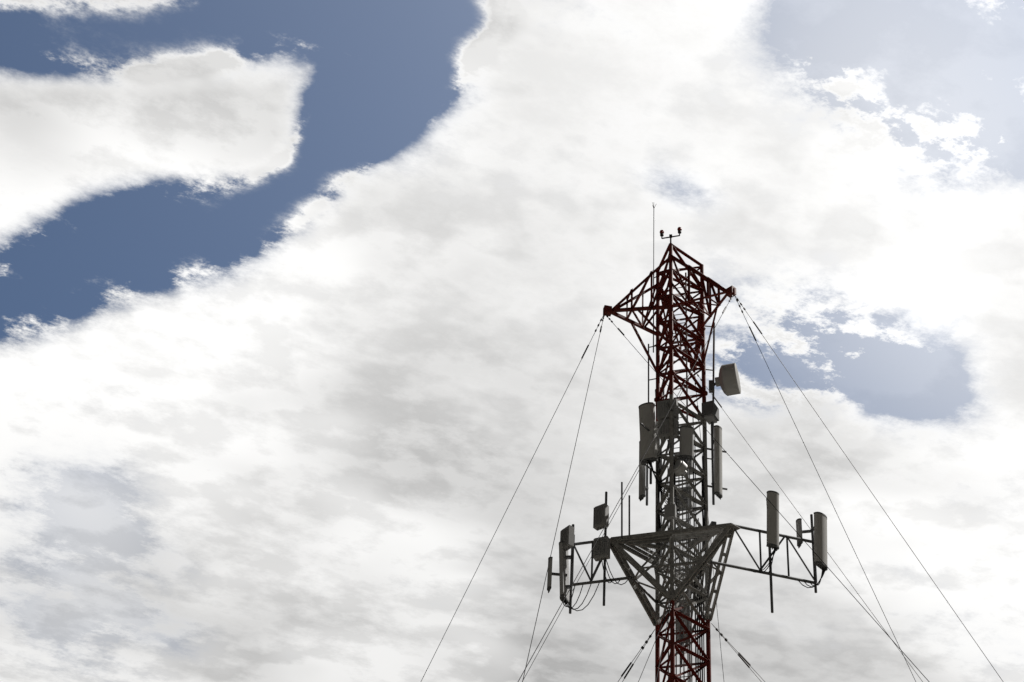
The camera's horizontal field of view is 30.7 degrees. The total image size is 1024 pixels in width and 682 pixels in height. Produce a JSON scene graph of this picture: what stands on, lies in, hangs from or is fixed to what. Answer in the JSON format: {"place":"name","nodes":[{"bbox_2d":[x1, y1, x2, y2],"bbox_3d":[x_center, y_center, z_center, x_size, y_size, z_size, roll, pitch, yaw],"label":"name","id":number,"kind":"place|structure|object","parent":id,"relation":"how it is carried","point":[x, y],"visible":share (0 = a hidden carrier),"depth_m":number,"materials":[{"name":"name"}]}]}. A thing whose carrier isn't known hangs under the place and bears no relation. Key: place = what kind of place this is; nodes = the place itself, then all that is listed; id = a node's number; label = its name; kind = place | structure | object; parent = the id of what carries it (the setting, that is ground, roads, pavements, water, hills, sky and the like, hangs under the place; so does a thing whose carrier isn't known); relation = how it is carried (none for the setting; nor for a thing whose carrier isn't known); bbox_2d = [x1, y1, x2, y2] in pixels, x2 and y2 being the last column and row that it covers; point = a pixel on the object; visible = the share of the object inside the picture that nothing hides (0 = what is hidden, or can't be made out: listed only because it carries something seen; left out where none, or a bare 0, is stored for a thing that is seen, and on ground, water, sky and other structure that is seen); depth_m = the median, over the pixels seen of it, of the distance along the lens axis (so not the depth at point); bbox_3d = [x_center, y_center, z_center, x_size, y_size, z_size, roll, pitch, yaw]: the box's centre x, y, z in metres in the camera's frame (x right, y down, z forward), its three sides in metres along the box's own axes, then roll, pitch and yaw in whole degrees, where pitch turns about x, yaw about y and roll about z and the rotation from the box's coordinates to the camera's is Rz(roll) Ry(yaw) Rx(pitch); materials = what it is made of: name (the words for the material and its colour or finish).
{"place":"outdoors","nodes":[
{"label":"outdoors","id":0,"kind":"place"},
{"bbox_2d":[0,0,1023,681],"label":"sky","id":1,"kind":"structure","parent":0,"point":[298,299],"materials":[{"name":"white"}]},
{"label":"ground","id":2,"kind":"structure","parent":0,"visible":0},
{"bbox_2d":[654,243,710,681],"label":"mast","id":3,"kind":"object","parent":2,"relation":"on","point":[673,644],"visible":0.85,"depth_m":45.58,"materials":[{"name":"metal"}]},
{"bbox_2d":[652,202,680,352],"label":"top fittings","id":4,"kind":"object","parent":3,"relation":"attached to","point":[670,235],"visible":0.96,"depth_m":49.43,"materials":[{"name":"metal"}]},
{"bbox_2d":[603,254,735,372],"bbox_3d":[4.111,-0.498,48.782,3.402,3.013,3.340,0,-38,5],"label":"tower top frame","id":5,"kind":"object","parent":3,"relation":"attached to","point":[730,291],"visible":0.86,"depth_m":48.23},
{"bbox_2d":[610,523,740,625],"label":"platform","id":6,"kind":"structure","parent":3,"relation":"attached to","point":[644,541],"depth_m":43.57,"materials":[{"name":"paint"}]},
{"bbox_2d":[648,535,715,557],"bbox_3d":[3.792,5.064,44.475,2.717,0.001,2.668,0,-38,5],"label":"platform grating","id":7,"kind":"object","parent":6,"relation":"on","point":[686,545],"visible":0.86,"depth_m":44.19,"materials":[{"name":"grey"}]},
{"bbox_2d":[673,272,690,681],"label":"ladder","id":8,"kind":"object","parent":3,"relation":"attached to","point":[686,387],"visible":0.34,"depth_m":45.65,"materials":[{"name":"grey metal"}]},
{"bbox_2d":[552,491,816,663],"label":"antenna booms","id":9,"kind":"object","parent":3,"relation":"attached to","point":[760,568],"visible":0.81,"depth_m":43.34,"materials":[{"name":"grey metal"}]},
{"bbox_2d":[548,322,820,604],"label":"mounting poles","id":10,"kind":"object","parent":3,"relation":"attached to","point":[712,384],"visible":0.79,"depth_m":46.09,"materials":[{"name":"grey metal"}]},
{"bbox_2d":[560,399,716,560],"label":"radio units","id":11,"kind":"object","parent":10,"relation":"attached to","point":[601,548],"visible":0.78,"depth_m":44.24},
{"bbox_2d":[547,387,827,642],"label":"antenna end caps","id":12,"kind":"object","parent":10,"relation":"attached to","point":[709,407],"visible":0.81,"depth_m":45.64,"materials":[{"name":"grey plastic"}]},
{"bbox_2d":[547,388,827,639],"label":"panel antennas","id":13,"kind":"object","parent":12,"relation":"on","point":[647,415],"depth_m":45.21,"materials":[{"name":"grey plastic"}]},
{"bbox_2d":[715,363,739,395],"bbox_3d":[5.460,0.987,47.385,0.605,0.822,0.800,-7,-39,14],"label":"dish antenna","id":14,"kind":"object","parent":10,"relation":"on","point":[726,381],"visible":1,"depth_m":47.05,"materials":[{"name":"grey metal"}]},
{"bbox_2d":[735,364,740,393],"bbox_3d":[5.727,0.944,47.327,0.064,0.794,0.796,-8,-39,14],"label":"antenna cover","id":15,"kind":"object","parent":14,"relation":"attached to","point":[737,377],"visible":1,"depth_m":47.22,"materials":[{"name":"white plastic"}]},
{"bbox_2d":[667,418,704,681],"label":"feeders","id":16,"kind":"object","parent":3,"relation":"on","point":[679,584],"depth_m":43.37,"materials":[{"name":"black rubber"}]},
{"bbox_2d":[562,440,826,610],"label":"jumper cables","id":17,"kind":"object","parent":3,"relation":"attached to","point":[660,490],"visible":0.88,"depth_m":44.77,"materials":[{"name":"black rubber"}]},
{"bbox_2d":[421,296,1002,681],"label":"guy wires","id":18,"kind":"object","parent":2,"relation":"on","point":[708,522],"visible":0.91,"depth_m":43.67,"materials":[{"name":"grey metal"}]},
{"bbox_2d":[581,295,761,678],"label":"guy wire turnbuckles","id":19,"kind":"object","parent":18,"relation":"attached to","point":[747,663],"visible":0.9,"depth_m":46.16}
]}

